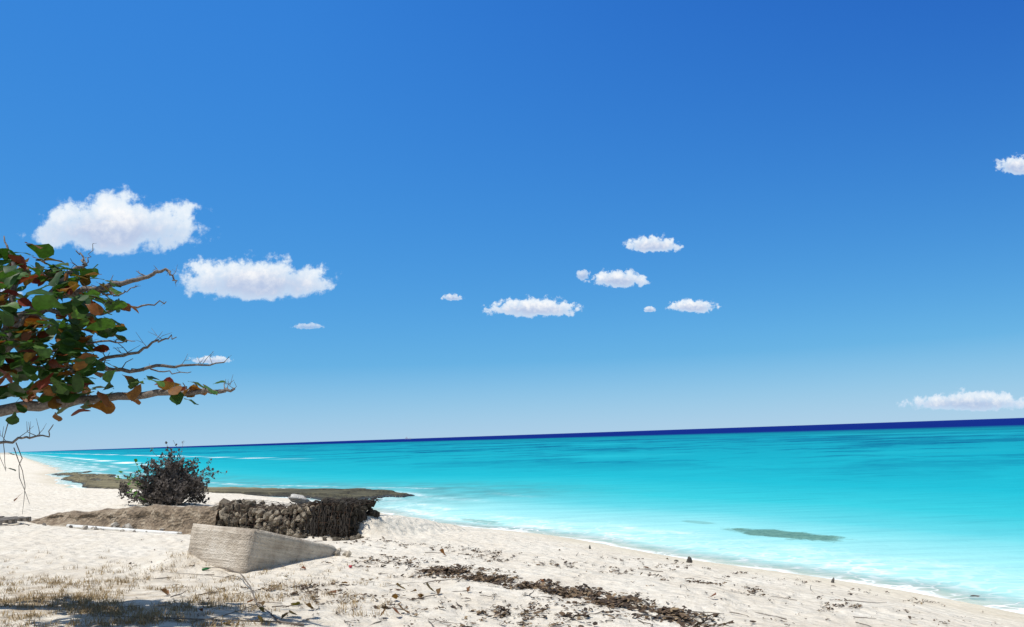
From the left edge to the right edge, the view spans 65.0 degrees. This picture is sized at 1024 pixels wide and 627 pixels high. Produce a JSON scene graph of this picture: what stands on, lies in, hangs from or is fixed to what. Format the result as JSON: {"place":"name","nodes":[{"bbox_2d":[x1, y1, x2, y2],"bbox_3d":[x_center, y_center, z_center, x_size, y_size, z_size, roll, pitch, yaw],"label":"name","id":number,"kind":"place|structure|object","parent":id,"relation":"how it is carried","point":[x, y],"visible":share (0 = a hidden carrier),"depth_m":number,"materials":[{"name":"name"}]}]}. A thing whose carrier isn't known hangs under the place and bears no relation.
{"place":"outdoors","nodes":[
{"label":"outdoors","id":0,"kind":"place"},
{"bbox_2d":[33,186,200,254],"bbox_3d":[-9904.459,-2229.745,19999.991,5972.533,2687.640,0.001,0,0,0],"label":"cloud","id":1,"kind":"structure","parent":0,"point":[109,222],"depth_m":20000.00,"materials":[{"name":"white"}]},
{"bbox_2d":[0,236,236,513],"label":"almond tree","id":2,"kind":"object","parent":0,"point":[71,340],"depth_m":8.03,"materials":[{"name":"green plant"}]},
{"bbox_2d":[192,356,230,363],"bbox_3d":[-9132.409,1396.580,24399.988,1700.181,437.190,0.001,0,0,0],"label":"cloud","id":3,"kind":"structure","parent":0,"point":[215,360],"depth_m":24400.00,"materials":[{"name":"white"}]},
{"bbox_2d":[180,256,334,300],"bbox_3d":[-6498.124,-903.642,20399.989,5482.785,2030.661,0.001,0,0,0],"label":"cloud","id":4,"kind":"structure","parent":0,"point":[242,280],"depth_m":20400.00,"materials":[{"name":"white"}]},
{"bbox_2d":[296,322,320,328],"bbox_3d":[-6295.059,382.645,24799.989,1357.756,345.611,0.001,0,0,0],"label":"cloud","id":5,"kind":"structure","parent":0,"point":[312,325],"depth_m":24800.00,"materials":[{"name":"white"}]},
{"bbox_2d":[441,294,461,300],"bbox_3d":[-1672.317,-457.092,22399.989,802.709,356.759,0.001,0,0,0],"label":"cloud","id":6,"kind":"structure","parent":0,"point":[450,297],"depth_m":22400.00,"materials":[{"name":"white"}]},
{"bbox_2d":[0,454,1023,626],"bbox_3d":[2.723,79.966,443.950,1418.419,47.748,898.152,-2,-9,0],"label":"beach sand","id":7,"kind":"structure","parent":0,"point":[47,495],"depth_m":11.99,"materials":[{"name":"beige sand"}]},
{"bbox_2d":[0,516,31,524],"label":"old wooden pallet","id":8,"kind":"object","parent":7,"relation":"on","point":[12,519],"visible":1,"depth_m":20.61,"materials":[{"name":"grey wood"}]},
{"bbox_2d":[28,522,179,533],"bbox_3d":[-9.732,5.259,19.596,4.956,0.311,1.250,-6,-9,23],"label":"edge rubble","id":9,"kind":"object","parent":7,"relation":"on","point":[114,524],"visible":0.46,"depth_m":19.88,"materials":[{"name":"grey stone"}]},
{"bbox_2d":[66,524,181,533],"bbox_3d":[-9.494,5.260,19.547,4.029,0.192,0.092,-6,-10,26],"label":"white pvc pipe","id":10,"kind":"object","parent":7,"relation":"on","point":[119,529],"visible":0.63,"depth_m":19.45,"materials":[{"name":"white plastic"}]},
{"bbox_2d":[30,504,220,534],"bbox_3d":[-9.976,5.307,20.894,6.876,0.752,1.840,-6,-9,23],"label":"earth bank","id":11,"kind":"object","parent":7,"relation":"on","point":[182,519],"visible":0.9,"depth_m":20.05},
{"bbox_2d":[116,442,216,505],"bbox_3d":[-12.167,5.866,29.039,3.547,2.559,3.371,-2,-9,0],"label":"dry bush","id":12,"kind":"object","parent":7,"relation":"on","point":[188,494],"depth_m":28.39,"materials":[{"name":"plant"}]},
{"bbox_2d":[121,464,156,501],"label":"dry bush sprigs","id":13,"kind":"object","parent":12,"relation":"attached to","point":[136,486],"visible":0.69,"depth_m":28.08,"materials":[{"name":"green plant"}]},
{"bbox_2d":[116,441,226,505],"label":"dry bush pods","id":14,"kind":"object","parent":12,"relation":"attached to","point":[176,498],"visible":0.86,"depth_m":28.35,"materials":[{"name":"brown plant"}]},
{"bbox_2d":[0,548,393,626],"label":"dry grass","id":15,"kind":"structure","parent":7,"relation":"on","point":[110,609],"depth_m":8.85,"materials":[{"name":"brown plant"}]},
{"bbox_2d":[51,471,414,499],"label":"reef rock","id":16,"kind":"object","parent":7,"relation":"on","point":[106,481],"visible":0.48,"depth_m":47.95,"materials":[{"name":"stone"}]},
{"bbox_2d":[188,523,340,573],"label":"concrete slab","id":17,"kind":"structure","parent":7,"relation":"on","point":[242,550],"depth_m":12.55,"materials":[{"name":"grey concrete"}]},
{"bbox_2d":[223,511,366,529],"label":"stones","id":18,"kind":"object","parent":7,"relation":"on","point":[255,522],"visible":0.14,"depth_m":18.85,"materials":[{"name":"grey stone"}]},
{"bbox_2d":[210,499,372,537],"bbox_3d":[-5.146,4.851,18.826,3.987,0.873,1.094,-6,-9,24],"label":"gabion wire","id":19,"kind":"object","parent":18,"relation":"attached to","point":[280,506],"visible":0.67,"depth_m":18.52,"materials":[{"name":"grey metal"}]},
{"bbox_2d":[220,497,382,539],"bbox_3d":[-4.907,4.831,18.984,3.927,0.938,1.772,-6,-10,25],"label":"dried weed","id":20,"kind":"object","parent":18,"relation":"on","point":[343,527],"visible":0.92,"depth_m":17.88,"materials":[{"name":"black plant"}]},
{"bbox_2d":[210,497,379,540],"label":"gabion stones","id":21,"kind":"object","parent":7,"relation":"on","point":[275,523],"visible":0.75,"depth_m":18.42,"materials":[{"name":"grey stone"}]},
{"bbox_2d":[288,494,308,503],"bbox_3d":[-5.068,4.370,18.903,0.583,0.254,0.343,-8,-11,35],"label":"white rock","id":22,"kind":"object","parent":21,"relation":"on","point":[297,498],"visible":0.94,"depth_m":18.82,"materials":[{"name":"stone"}]},
{"bbox_2d":[335,548,351,556],"bbox_3d":[-3.316,4.228,14.153,0.803,0.152,0.982,2,-9,-23],"label":"slab rubble","id":23,"kind":"object","parent":7,"relation":"on","point":[346,553],"visible":0.35,"depth_m":14.06,"materials":[{"name":"stone"}]},
{"bbox_2d":[161,548,715,624],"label":"fallen leaves","id":24,"kind":"object","parent":7,"relation":"on","point":[260,618],"visible":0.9,"depth_m":9.61,"materials":[{"name":"beige plant"}]},
{"bbox_2d":[92,540,915,626],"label":"drift twigs","id":25,"kind":"object","parent":7,"relation":"on","point":[278,620],"visible":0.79,"depth_m":9.39,"materials":[{"name":"brown wood"}]},
{"bbox_2d":[119,535,995,626],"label":"seaweed wrack","id":26,"kind":"object","parent":7,"relation":"on","point":[610,600],"visible":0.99,"depth_m":10.29,"materials":[{"name":"brown plant"}]},
{"bbox_2d":[589,545,978,599],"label":"swash rocks","id":27,"kind":"object","parent":7,"relation":"on","point":[689,559],"visible":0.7,"depth_m":17.15,"materials":[{"name":"stone"}]},
{"bbox_2d":[0,0,1023,452],"label":"sky","id":28,"kind":"structure","parent":0,"point":[825,173],"materials":[{"name":"blue"}]},
{"bbox_2d":[9,418,1023,613],"bbox_3d":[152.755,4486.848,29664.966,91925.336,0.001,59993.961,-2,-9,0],"label":"sea water","id":29,"kind":"structure","parent":0,"point":[915,506],"depth_m":43.02,"materials":[{"name":"teal liquid"}]},
{"bbox_2d":[484,295,580,317],"bbox_3d":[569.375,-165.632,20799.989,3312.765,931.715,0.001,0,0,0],"label":"cloud","id":30,"kind":"structure","parent":0,"point":[531,307],"depth_m":20800.00,"materials":[{"name":"white"}]},
{"bbox_2d":[577,269,589,280],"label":"cloud","id":31,"kind":"structure","parent":0,"point":[582,275],"depth_m":23200.00,"materials":[{"name":"white"}]},
{"bbox_2d":[585,269,648,287],"bbox_3d":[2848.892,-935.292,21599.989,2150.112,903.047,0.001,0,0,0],"label":"cloud","id":32,"kind":"structure","parent":0,"point":[617,278],"depth_m":21600.00,"materials":[{"name":"white"}]},
{"bbox_2d":[644,306,655,311],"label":"cloud","id":33,"kind":"structure","parent":0,"point":[649,309],"depth_m":22800.00,"materials":[{"name":"white"}]},
{"bbox_2d":[625,235,683,252],"bbox_3d":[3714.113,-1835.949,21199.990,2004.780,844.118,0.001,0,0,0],"label":"cloud","id":34,"kind":"structure","parent":0,"point":[644,244],"depth_m":21200.00,"materials":[{"name":"white"}]},
{"bbox_2d":[667,299,719,312],"bbox_3d":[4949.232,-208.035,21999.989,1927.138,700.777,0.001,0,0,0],"label":"cloud","id":35,"kind":"structure","parent":0,"point":[690,305],"depth_m":22000.00,"materials":[{"name":"white"}]},
{"bbox_2d":[899,389,1023,410],"bbox_3d":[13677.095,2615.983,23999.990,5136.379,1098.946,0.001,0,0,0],"label":"cloud","id":36,"kind":"structure","parent":0,"point":[980,401],"depth_m":24000.00,"materials":[{"name":"white"}]},
{"bbox_2d":[996,154,1023,174],"bbox_3d":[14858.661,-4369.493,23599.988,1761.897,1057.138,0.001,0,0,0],"label":"cloud","id":37,"kind":"structure","parent":0,"point":[1012,165],"depth_m":23600.00,"materials":[{"name":"white"}]}
]}

